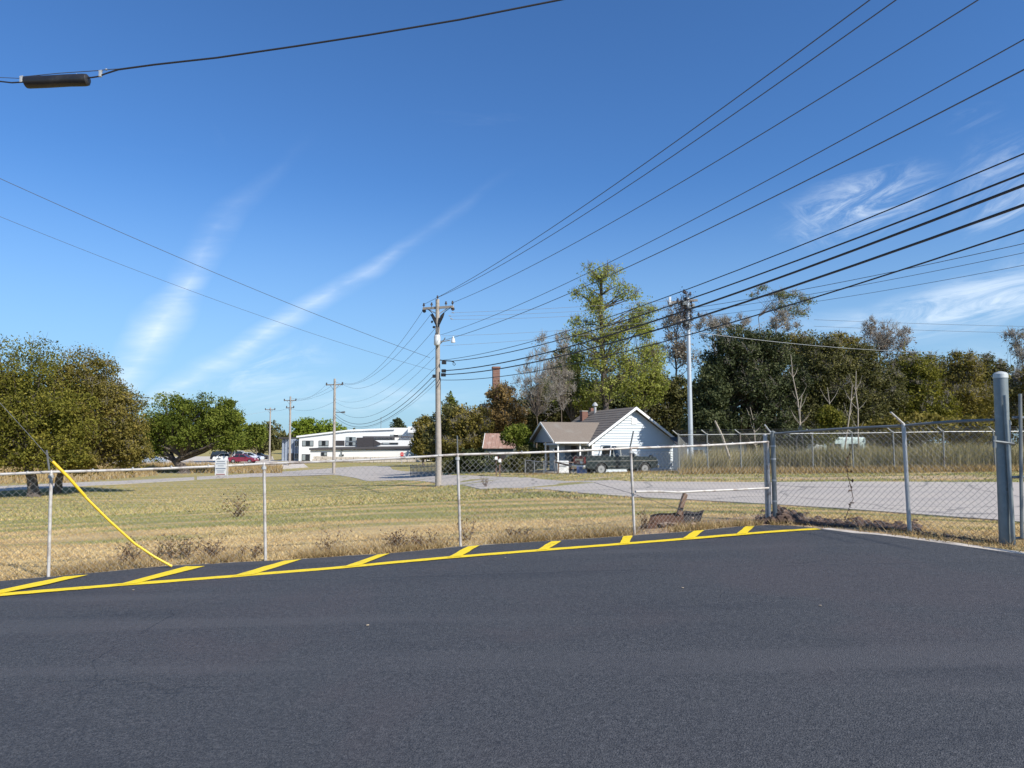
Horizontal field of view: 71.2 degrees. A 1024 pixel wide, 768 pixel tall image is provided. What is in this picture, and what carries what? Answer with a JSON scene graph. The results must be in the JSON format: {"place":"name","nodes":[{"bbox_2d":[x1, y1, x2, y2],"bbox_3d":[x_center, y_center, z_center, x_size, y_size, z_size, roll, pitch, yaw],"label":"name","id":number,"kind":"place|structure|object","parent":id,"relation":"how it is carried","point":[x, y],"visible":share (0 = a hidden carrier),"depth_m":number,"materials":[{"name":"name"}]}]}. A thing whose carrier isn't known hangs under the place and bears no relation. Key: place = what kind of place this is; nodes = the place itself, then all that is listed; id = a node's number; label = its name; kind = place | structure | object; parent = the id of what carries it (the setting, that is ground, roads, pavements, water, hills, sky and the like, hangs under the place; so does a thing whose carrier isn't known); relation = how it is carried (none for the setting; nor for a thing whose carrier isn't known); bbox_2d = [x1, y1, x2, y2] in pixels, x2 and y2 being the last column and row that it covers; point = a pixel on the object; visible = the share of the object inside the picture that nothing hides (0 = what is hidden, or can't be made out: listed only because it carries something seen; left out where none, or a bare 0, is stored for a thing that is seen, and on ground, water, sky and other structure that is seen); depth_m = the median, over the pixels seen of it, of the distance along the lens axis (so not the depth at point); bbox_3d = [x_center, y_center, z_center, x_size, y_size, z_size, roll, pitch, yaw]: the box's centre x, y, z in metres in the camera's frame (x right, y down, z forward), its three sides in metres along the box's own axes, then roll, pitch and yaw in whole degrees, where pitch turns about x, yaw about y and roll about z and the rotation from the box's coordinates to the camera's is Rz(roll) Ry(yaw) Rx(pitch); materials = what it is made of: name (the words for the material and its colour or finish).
{"place":"outdoors","nodes":[
{"label":"outdoors","id":0,"kind":"place"},
{"bbox_2d":[0,477,193,490],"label":"side street","id":1,"kind":"structure","parent":0,"point":[14,487],"depth_m":63.62,"materials":[{"name":"asphalt"}]},
{"bbox_2d":[90,460,283,472],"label":"bank grass","id":2,"kind":"structure","parent":0,"point":[269,469],"depth_m":96.81,"materials":[{"name":"plant"}]},
{"bbox_2d":[108,456,274,464],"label":"car park","id":3,"kind":"structure","parent":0,"point":[198,459],"depth_m":139.77,"materials":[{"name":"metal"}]},
{"bbox_2d":[228,454,258,462],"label":"sedan","id":4,"kind":"object","parent":3,"relation":"on","point":[236,458],"visible":0.98,"depth_m":115.62,"materials":[{"name":"paint"}]},
{"bbox_2d":[0,0,561,88],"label":"splice cable","id":5,"kind":"object","parent":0,"point":[54,81],"visible":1,"depth_m":9.28,"materials":[{"name":"black plastic"}]},
{"bbox_2d":[0,525,1023,767],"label":"parking lot","id":6,"kind":"structure","parent":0,"point":[742,651],"depth_m":4.91,"materials":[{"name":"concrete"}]},
{"bbox_2d":[0,575,83,592],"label":"painted hatch","id":7,"kind":"object","parent":6,"relation":"on","point":[39,583],"visible":1,"depth_m":7.58,"materials":[{"name":"yellow paint"}]},
{"bbox_2d":[0,403,172,566],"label":"guy wire","id":8,"kind":"object","parent":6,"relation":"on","point":[67,476],"visible":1,"depth_m":8.15,"materials":[{"name":"yellow plastic"}]},
{"bbox_2d":[121,566,202,583],"bbox_3d":[-3.877,2.116,7.942,0.213,0.031,1.059,-2,-5,19],"label":"painted hatch","id":9,"kind":"object","parent":6,"relation":"on","point":[177,570],"visible":1,"depth_m":7.95,"materials":[{"name":"yellow paint"}]},
{"bbox_2d":[233,559,299,575],"bbox_3d":[-2.796,2.108,8.242,0.184,0.034,1.042,-2,-5,19],"label":"painted hatch","id":10,"kind":"object","parent":6,"relation":"on","point":[261,569],"visible":1,"depth_m":8.20,"materials":[{"name":"yellow paint"}]},
{"bbox_2d":[0,528,817,595],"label":"painted line","id":11,"kind":"object","parent":6,"relation":"on","point":[188,579],"visible":1,"depth_m":8.22,"materials":[{"name":"yellow paint"}]},
{"bbox_2d":[824,528,1023,553],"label":"concrete edge","id":12,"kind":"object","parent":6,"relation":"on","point":[962,544],"visible":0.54,"depth_m":8.77,"materials":[{"name":"concrete"}]},
{"bbox_2d":[0,443,1023,580],"bbox_3d":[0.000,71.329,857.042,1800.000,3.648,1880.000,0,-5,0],"label":"ground","id":13,"kind":"structure","parent":0,"point":[284,481],"depth_m":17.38,"materials":[{"name":"plant"}]},
{"bbox_2d":[0,331,114,496],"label":"oak tree","id":14,"kind":"object","parent":13,"relation":"on","point":[34,414],"visible":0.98,"depth_m":45.21,"materials":[{"name":"green plant"}]},
{"bbox_2d":[0,466,161,483],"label":"bank weeds","id":15,"kind":"object","parent":13,"relation":"on","point":[107,475],"visible":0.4,"depth_m":74.58,"materials":[{"name":"plant"}]},
{"bbox_2d":[41,343,155,492],"bbox_3d":[-29.399,2.443,49.748,7.491,10.894,6.822,-3,-6,36],"label":"oak tree","id":16,"kind":"object","parent":13,"relation":"on","point":[121,449],"visible":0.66,"depth_m":49.24,"materials":[{"name":"green plant"}]},
{"bbox_2d":[108,535,204,558],"bbox_3d":[-4.518,2.094,9.162,1.147,0.314,0.453,1,-5,-11],"label":"dry weed","id":17,"kind":"object","parent":13,"relation":"on","point":[180,553],"visible":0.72,"depth_m":9.14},
{"bbox_2d":[154,529,227,558],"bbox_3d":[-4.085,2.059,9.174,0.911,0.362,0.563,0,-5,0],"label":"dry weed","id":18,"kind":"object","parent":13,"relation":"on","point":[206,551],"visible":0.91,"depth_m":9.14,"materials":[{"name":"brown plant"}]},
{"bbox_2d":[137,391,246,473],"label":"maple tree","id":19,"kind":"object","parent":13,"relation":"on","point":[190,427],"visible":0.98,"depth_m":90.75,"materials":[{"name":"green plant"}]},
{"bbox_2d":[207,419,248,462],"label":"tree","id":20,"kind":"object","parent":13,"relation":"on","point":[232,450],"visible":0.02,"depth_m":117.37,"materials":[{"name":"green plant"}]},
{"bbox_2d":[220,485,252,517],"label":"dry weed","id":21,"kind":"object","parent":13,"relation":"on","point":[239,511],"visible":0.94,"depth_m":15.69,"materials":[{"name":"brown plant"}]},
{"bbox_2d":[237,422,268,454],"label":"tree","id":22,"kind":"object","parent":13,"relation":"on","point":[258,435],"visible":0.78,"depth_m":148.78,"materials":[{"name":"green plant"}]},
{"bbox_2d":[252,420,285,458],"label":"tree","id":23,"kind":"object","parent":13,"relation":"on","point":[275,443],"visible":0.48,"depth_m":163.56,"materials":[{"name":"green plant"}]},
{"bbox_2d":[284,396,295,464],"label":"utility pole","id":24,"kind":"object","parent":13,"relation":"on","point":[289,453],"visible":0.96,"depth_m":115.67,"materials":[{"name":"brown wood"}]},
{"bbox_2d":[291,417,346,438],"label":"tree","id":25,"kind":"object","parent":13,"relation":"on","point":[305,427],"visible":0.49,"depth_m":197.53,"materials":[{"name":"green plant"}]},
{"bbox_2d":[326,379,344,473],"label":"utility pole","id":26,"kind":"object","parent":13,"relation":"on","point":[334,429],"visible":0.95,"depth_m":86.78,"materials":[{"name":"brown wood"}]},
{"bbox_2d":[278,427,427,460],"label":"white building","id":27,"kind":"structure","parent":13,"relation":"on","point":[385,442],"depth_m":149.16,"materials":[{"name":"paint"}]},
{"bbox_2d":[312,456,427,462],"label":"retaining wall","id":28,"kind":"structure","parent":13,"relation":"on","point":[318,458],"depth_m":125.11,"materials":[{"name":"concrete"}]},
{"bbox_2d":[0,431,771,580],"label":"chain link fence","id":29,"kind":"object","parent":13,"relation":"on","point":[264,467],"visible":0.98,"depth_m":9.28,"materials":[{"name":"metal"}]},
{"bbox_2d":[215,459,228,476],"bbox_3d":[-3.558,1.030,8.768,0.159,0.210,0.016,0,-5,0],"label":"notice sign","id":30,"kind":"object","parent":29,"relation":"attached to","point":[221,466],"visible":1,"depth_m":8.76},
{"bbox_2d":[635,487,768,492],"bbox_3d":[2.801,1.552,10.468,2.541,0.076,0.130,2,-5,-27],"label":"pipe rail","id":31,"kind":"object","parent":29,"relation":"attached to","point":[689,491],"visible":1,"depth_m":10.45,"materials":[{"name":"metal"}]},
{"bbox_2d":[16,526,823,579],"bbox_3d":[-10.250,2.259,6.198,30.126,1.097,1.256,1,-5,-16],"label":"gravel edge","id":32,"kind":"object","parent":13,"relation":"on","point":[398,552],"visible":0.12,"depth_m":9.26,"materials":[{"name":"gravel"}]},
{"bbox_2d":[408,414,433,465],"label":"tree","id":33,"kind":"object","parent":13,"relation":"on","point":[417,443],"visible":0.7,"depth_m":98.91,"materials":[{"name":"green plant"}]},
{"bbox_2d":[410,463,442,475],"bbox_3d":[-7.473,7.538,62.625,0.164,1.494,7.206,3,-5,-30],"label":"picket fence","id":34,"kind":"object","parent":13,"relation":"on","point":[431,472],"visible":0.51,"depth_m":63.33,"materials":[{"name":"grey wood"}]},
{"bbox_2d":[422,295,455,485],"bbox_3d":[-4.617,0.510,44.025,2.452,12.096,0.856,-2,-5,21],"label":"utility pole","id":35,"kind":"object","parent":13,"relation":"on","point":[437,320],"visible":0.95,"depth_m":43.97,"materials":[{"name":"brown wood"}]},
{"bbox_2d":[0,178,429,357],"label":"overhead wire","id":36,"kind":"object","parent":35,"relation":"attached to","point":[197,265],"visible":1,"depth_m":33.52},
{"bbox_2d":[425,0,869,303],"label":"overhead wire","id":37,"kind":"object","parent":35,"relation":"attached to","point":[689,131],"visible":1,"depth_m":18.10,"materials":[{"name":"metal"}]},
{"bbox_2d":[442,0,895,295],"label":"overhead wire","id":38,"kind":"object","parent":35,"relation":"attached to","point":[712,128],"visible":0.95,"depth_m":18.01,"materials":[{"name":"metal"}]},
{"bbox_2d":[453,0,977,302],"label":"overhead wire","id":39,"kind":"object","parent":35,"relation":"attached to","point":[765,131],"visible":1,"depth_m":17.63,"materials":[{"name":"metal"}]},
{"bbox_2d":[442,69,1023,340],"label":"overhead wire","id":40,"kind":"object","parent":35,"relation":"attached to","point":[789,188],"visible":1,"depth_m":16.00,"materials":[{"name":"metal"}]},
{"bbox_2d":[442,39,1023,334],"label":"overhead wire","id":41,"kind":"object","parent":35,"relation":"attached to","point":[790,167],"visible":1,"depth_m":16.01,"materials":[{"name":"metal"}]},
{"bbox_2d":[445,184,1023,370],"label":"overhead wire","id":42,"kind":"object","parent":35,"relation":"attached to","point":[922,224],"visible":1,"depth_m":15.79,"materials":[{"name":"metal"}]},
{"bbox_2d":[445,204,1023,374],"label":"overhead wire","id":43,"kind":"object","parent":35,"relation":"attached to","point":[933,237],"visible":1,"depth_m":15.76,"materials":[{"name":"metal"}]},
{"bbox_2d":[446,153,1023,359],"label":"overhead wire","id":44,"kind":"object","parent":35,"relation":"attached to","point":[794,247],"visible":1,"depth_m":15.78,"materials":[{"name":"metal"}]},
{"bbox_2d":[454,172,1023,360],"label":"overhead wire","id":45,"kind":"object","parent":35,"relation":"attached to","point":[982,189],"visible":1,"depth_m":15.93,"materials":[{"name":"metal"}]},
{"bbox_2d":[462,229,1023,379],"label":"overhead wire","id":46,"kind":"object","parent":35,"relation":"attached to","point":[793,303],"visible":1,"depth_m":15.71,"materials":[{"name":"metal"}]},
{"bbox_2d":[420,393,462,474],"bbox_3d":[-5.467,4.441,61.868,4.861,7.258,2.997,1,-5,-11],"label":"shrub","id":47,"kind":"object","parent":13,"relation":"on","point":[430,434],"visible":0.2,"depth_m":61.44,"materials":[{"name":"green plant"}]},
{"bbox_2d":[442,452,482,473],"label":"shrub","id":48,"kind":"object","parent":13,"relation":"on","point":[450,463],"visible":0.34,"depth_m":55.24,"materials":[{"name":"green plant"}]},
{"bbox_2d":[441,402,494,472],"bbox_3d":[-3.743,4.629,59.826,4.920,6.172,3.475,0,-5,0],"label":"shrub","id":49,"kind":"object","parent":13,"relation":"on","point":[468,428],"visible":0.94,"depth_m":59.12,"materials":[{"name":"green plant"}]},
{"bbox_2d":[453,446,500,471],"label":"shrub","id":50,"kind":"object","parent":13,"relation":"on","point":[478,459],"visible":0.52,"depth_m":54.03,"materials":[{"name":"green plant"}]},
{"bbox_2d":[482,433,517,472],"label":"shed","id":51,"kind":"structure","parent":13,"relation":"on","point":[492,443],"depth_m":53.79,"materials":[{"name":"metal"}]},
{"bbox_2d":[476,379,529,432],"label":"tree","id":52,"kind":"object","parent":13,"relation":"on","point":[505,409],"visible":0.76,"depth_m":61.45,"materials":[{"name":"brown plant"}]},
{"bbox_2d":[0,470,1023,520],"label":"grass","id":53,"kind":"structure","parent":13,"relation":"on","point":[297,502],"depth_m":30.21,"materials":[{"name":"plant"}]},
{"bbox_2d":[3,515,1023,579],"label":"dry grass","id":54,"kind":"structure","parent":13,"relation":"on","point":[385,548],"depth_m":9.20,"materials":[{"name":"plant"}]},
{"bbox_2d":[499,422,532,472],"bbox_3d":[0.271,4.505,49.805,2.378,3.729,1.681,0,-5,0],"label":"shrub","id":55,"kind":"object","parent":13,"relation":"on","point":[520,434],"visible":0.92,"depth_m":49.59,"materials":[{"name":"green plant"}]},
{"bbox_2d":[501,443,539,471],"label":"shrub","id":56,"kind":"object","parent":13,"relation":"on","point":[518,467],"visible":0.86,"depth_m":48.38,"materials":[{"name":"green plant"}]},
{"bbox_2d":[510,330,570,460],"bbox_3d":[2.110,1.305,57.153,4.674,11.689,3.452,1,-5,-17],"label":"bare tree","id":57,"kind":"object","parent":13,"relation":"on","point":[534,393],"visible":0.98,"depth_m":57.04,"materials":[{"name":"grey plant"}]},
{"bbox_2d":[516,344,600,466],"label":"tree","id":58,"kind":"object","parent":13,"relation":"on","point":[553,417],"visible":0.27,"depth_m":69.15,"materials":[{"name":"grey plant"}]},
{"bbox_2d":[541,329,578,421],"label":"bare tree","id":59,"kind":"object","parent":13,"relation":"on","point":[563,374],"visible":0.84,"depth_m":58.56,"materials":[{"name":"grey plant"}]},
{"bbox_2d":[540,345,599,421],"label":"tree","id":60,"kind":"object","parent":13,"relation":"on","point":[577,397],"visible":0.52,"depth_m":61.68,"materials":[{"name":"green plant"}]},
{"bbox_2d":[529,402,674,472],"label":"white house","id":61,"kind":"structure","parent":13,"relation":"on","point":[592,428],"depth_m":48.39,"materials":[{"name":"paint"}]},
{"bbox_2d":[560,375,643,421],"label":"tree","id":62,"kind":"object","parent":13,"relation":"on","point":[616,404],"visible":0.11,"depth_m":72.85,"materials":[{"name":"green plant"}]},
{"bbox_2d":[558,260,665,409],"bbox_3d":[8.442,-1.663,60.374,9.313,18.026,4.822,0,-5,0],"label":"tall tree","id":63,"kind":"object","parent":13,"relation":"on","point":[632,367],"visible":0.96,"depth_m":60.16,"materials":[{"name":"green plant"}]},
{"bbox_2d":[572,445,658,473],"bbox_3d":[6.033,4.420,41.773,4.850,1.687,2.060,2,-5,-19],"label":"pickup truck","id":64,"kind":"object","parent":13,"relation":"on","point":[610,460],"visible":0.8,"depth_m":41.05,"materials":[{"name":"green metal"}]},
{"bbox_2d":[618,309,670,413],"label":"tree","id":65,"kind":"object","parent":13,"relation":"on","point":[647,387],"visible":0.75,"depth_m":62.78,"materials":[{"name":"green plant"}]},
{"bbox_2d":[640,373,687,436],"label":"tree","id":66,"kind":"object","parent":13,"relation":"on","point":[670,408],"visible":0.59,"depth_m":65.12,"materials":[{"name":"green plant"}]},
{"bbox_2d":[656,296,703,377],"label":"bare tree","id":67,"kind":"object","parent":13,"relation":"on","point":[681,347],"visible":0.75,"depth_m":72.45,"materials":[{"name":"grey plant"}]},
{"bbox_2d":[668,289,699,455],"bbox_3d":[9.324,-0.125,38.047,1.791,10.205,0.948,0,-5,0],"label":"steel pole","id":68,"kind":"object","parent":13,"relation":"on","point":[687,325],"visible":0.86,"depth_m":38.17,"materials":[{"name":"silver metal"}]},
{"bbox_2d":[690,253,1021,312],"bbox_3d":[16.771,-4.643,24.447,0.018,0.647,31.515,2,-5,-27],"label":"overhead wire","id":69,"kind":"object","parent":68,"relation":"attached to","point":[880,281],"visible":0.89,"depth_m":28.03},
{"bbox_2d":[697,243,1023,307],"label":"overhead wire","id":70,"kind":"object","parent":68,"relation":"attached to","point":[874,275],"visible":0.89,"depth_m":28.70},
{"bbox_2d":[670,437,709,471],"bbox_3d":[11.543,4.617,46.279,2.200,2.380,2.000,0,-5,0],"label":"lean to","id":71,"kind":"object","parent":13,"relation":"on","point":[675,441],"visible":0.26,"depth_m":46.04,"materials":[{"name":"white paint"}]},
{"bbox_2d":[680,360,739,450],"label":"shade tree","id":72,"kind":"object","parent":13,"relation":"on","point":[712,393],"visible":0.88,"depth_m":45.42,"materials":[{"name":"green plant"}]},
{"bbox_2d":[692,309,808,354],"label":"bare tree","id":73,"kind":"object","parent":13,"relation":"on","point":[781,318],"visible":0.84,"depth_m":64.37,"materials":[{"name":"brown plant"}]},
{"bbox_2d":[693,323,820,450],"bbox_3d":[16.487,1.001,49.110,8.492,10.505,6.634,0,-5,0],"label":"live oak tree","id":74,"kind":"object","parent":13,"relation":"on","point":[759,380],"visible":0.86,"depth_m":48.14,"materials":[{"name":"green plant"}]},
{"bbox_2d":[636,514,905,535],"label":"bare earth","id":75,"kind":"structure","parent":13,"relation":"on","point":[754,516],"depth_m":10.13,"materials":[{"name":"soil"}]},
{"bbox_2d":[647,510,703,528],"bbox_3d":[2.506,2.033,10.751,1.279,0.249,0.286,3,-5,-34],"label":"rusty panel","id":76,"kind":"object","parent":75,"relation":"on","point":[667,518],"visible":0.62,"depth_m":10.69,"materials":[{"name":"metal"}]},
{"bbox_2d":[521,342,1023,463],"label":"thicket","id":77,"kind":"object","parent":13,"relation":"on","point":[541,447],"visible":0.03,"depth_m":65.19,"materials":[{"name":"green plant"}]},
{"bbox_2d":[730,420,816,451],"bbox_3d":[17.420,3.562,49.827,8.716,2.431,5.257,0,-5,0],"label":"shrub","id":78,"kind":"object","parent":13,"relation":"on","point":[784,437],"visible":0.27,"depth_m":48.68,"materials":[{"name":"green plant"}]},
{"bbox_2d":[746,284,816,330],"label":"mimosa tree","id":79,"kind":"object","parent":13,"relation":"on","point":[783,295],"visible":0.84,"depth_m":66.69,"materials":[{"name":"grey plant"}]},
{"bbox_2d":[732,447,848,469],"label":"tall weeds","id":80,"kind":"object","parent":13,"relation":"on","point":[757,463],"visible":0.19,"depth_m":34.82,"materials":[{"name":"plant"}]},
{"bbox_2d":[784,328,861,400],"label":"tree","id":81,"kind":"object","parent":13,"relation":"on","point":[839,336],"visible":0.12,"depth_m":59.96,"materials":[{"name":"green plant"}]},
{"bbox_2d":[787,329,866,439],"bbox_3d":[23.529,1.173,54.032,5.977,10.713,4.660,0,-5,0],"label":"tree","id":82,"kind":"object","parent":13,"relation":"on","point":[824,365],"visible":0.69,"depth_m":53.40,"materials":[{"name":"green plant"}]},
{"bbox_2d":[824,437,864,450],"bbox_3d":[24.395,5.109,53.739,3.600,2.240,1.850,0,-5,0],"label":"camper","id":83,"kind":"object","parent":13,"relation":"on","point":[854,441],"visible":0.09,"depth_m":52.92,"materials":[{"name":"white paint"}]},
{"bbox_2d":[672,426,1023,473],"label":"chain link fence","id":84,"kind":"object","parent":13,"relation":"on","point":[811,435],"visible":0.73,"depth_m":34.07,"materials":[{"name":"metal"}]},
{"bbox_2d":[675,463,1023,474],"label":"verge weeds","id":85,"kind":"object","parent":13,"relation":"on","point":[872,469],"visible":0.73,"depth_m":32.88,"materials":[{"name":"plant"}]},
{"bbox_2d":[835,337,911,443],"bbox_3d":[27.232,1.447,55.043,6.916,10.147,4.841,0,-5,0],"label":"tree","id":86,"kind":"object","parent":13,"relation":"on","point":[884,387],"visible":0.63,"depth_m":54.15,"materials":[{"name":"green plant"}]},
{"bbox_2d":[754,505,1005,545],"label":"soil clods","id":87,"kind":"object","parent":13,"relation":"on","point":[785,514],"visible":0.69,"depth_m":10.46,"materials":[{"name":"soil"}]},
{"bbox_2d":[763,412,997,539],"bbox_3d":[4.942,1.270,10.006,0.303,1.737,3.121,4,-6,-40],"label":"chain link fence","id":88,"kind":"object","parent":13,"relation":"on","point":[902,425],"visible":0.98,"depth_m":9.87,"materials":[{"name":"metal"}]},
{"bbox_2d":[859,315,916,445],"bbox_3d":[32.742,0.417,62.214,5.048,13.367,4.129,0,-5,0],"label":"bare tree","id":89,"kind":"object","parent":13,"relation":"on","point":[882,341],"visible":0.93,"depth_m":62.24,"materials":[{"name":"grey plant"}]},
{"bbox_2d":[879,347,954,440],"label":"tree","id":90,"kind":"object","parent":13,"relation":"on","point":[899,357],"visible":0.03,"depth_m":61.56,"materials":[{"name":"green plant"}]},
{"bbox_2d":[888,351,962,447],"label":"tree","id":91,"kind":"object","parent":13,"relation":"on","point":[923,388],"visible":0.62,"depth_m":55.14,"materials":[{"name":"green plant"}]},
{"bbox_2d":[859,411,994,445],"bbox_3d":[29.051,3.077,49.898,9.925,2.534,5.293,0,-5,0],"label":"shrub","id":92,"kind":"object","parent":13,"relation":"on","point":[916,417],"visible":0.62,"depth_m":49.03,"materials":[{"name":"green plant"}]},
{"bbox_2d":[936,348,1009,447],"bbox_3d":[36.233,1.772,56.995,6.197,9.617,4.476,0,-5,0],"label":"tree","id":93,"kind":"object","parent":13,"relation":"on","point":[964,378],"visible":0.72,"depth_m":56.27,"materials":[{"name":"green plant"}]},
{"bbox_2d":[973,351,1023,447],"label":"tree","id":94,"kind":"object","parent":13,"relation":"on","point":[1014,389],"visible":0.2,"depth_m":59.20,"materials":[{"name":"green plant"}]},
{"bbox_2d":[993,371,1011,544],"bbox_3d":[6.086,0.979,8.850,0.208,2.282,0.166,0,-5,0],"label":"gate post","id":95,"kind":"object","parent":13,"relation":"on","point":[1000,383],"visible":0.81,"depth_m":8.82,"materials":[{"name":"metal"}]},
{"bbox_2d":[993,394,1023,546],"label":"swing gate","id":96,"kind":"structure","parent":95,"relation":"attached to","point":[1007,441],"depth_m":8.69,"materials":[{"name":"metal"}]},
{"bbox_2d":[998,327,1023,448],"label":"bare tree","id":97,"kind":"object","parent":13,"relation":"on","point":[1016,345],"visible":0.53,"depth_m":64.22,"materials":[{"name":"grey plant"}]},
{"bbox_2d":[0,0,1023,442],"label":"sky","id":98,"kind":"structure","parent":0,"point":[355,183],"materials":[{"name":"blue"}]},
{"bbox_2d":[524,469,676,475],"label":"yard grass","id":99,"kind":"structure","parent":0,"point":[533,473],"depth_m":41.39,"materials":[{"name":"plant"}]},
{"bbox_2d":[197,466,1023,522],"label":"road","id":100,"kind":"structure","parent":0,"point":[863,494],"depth_m":22.71,"materials":[{"name":"asphalt"}]},
{"bbox_2d":[587,475,1023,479],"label":"dirt shoulder","id":101,"kind":"object","parent":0,"point":[928,477],"visible":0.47,"depth_m":29.28},
{"bbox_2d":[677,437,1023,471],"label":"tall grass","id":102,"kind":"structure","parent":0,"point":[692,458],"depth_m":35.15,"materials":[{"name":"plant"}]},
{"bbox_2d":[806,404,845,446],"bbox_3d":[19.973,2.675,46.029,2.571,2.804,2.122,0,-5,0],"label":"shrub","id":103,"kind":"object","parent":102,"relation":"on","point":[830,417],"visible":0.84,"depth_m":45.58,"materials":[{"name":"green plant"}]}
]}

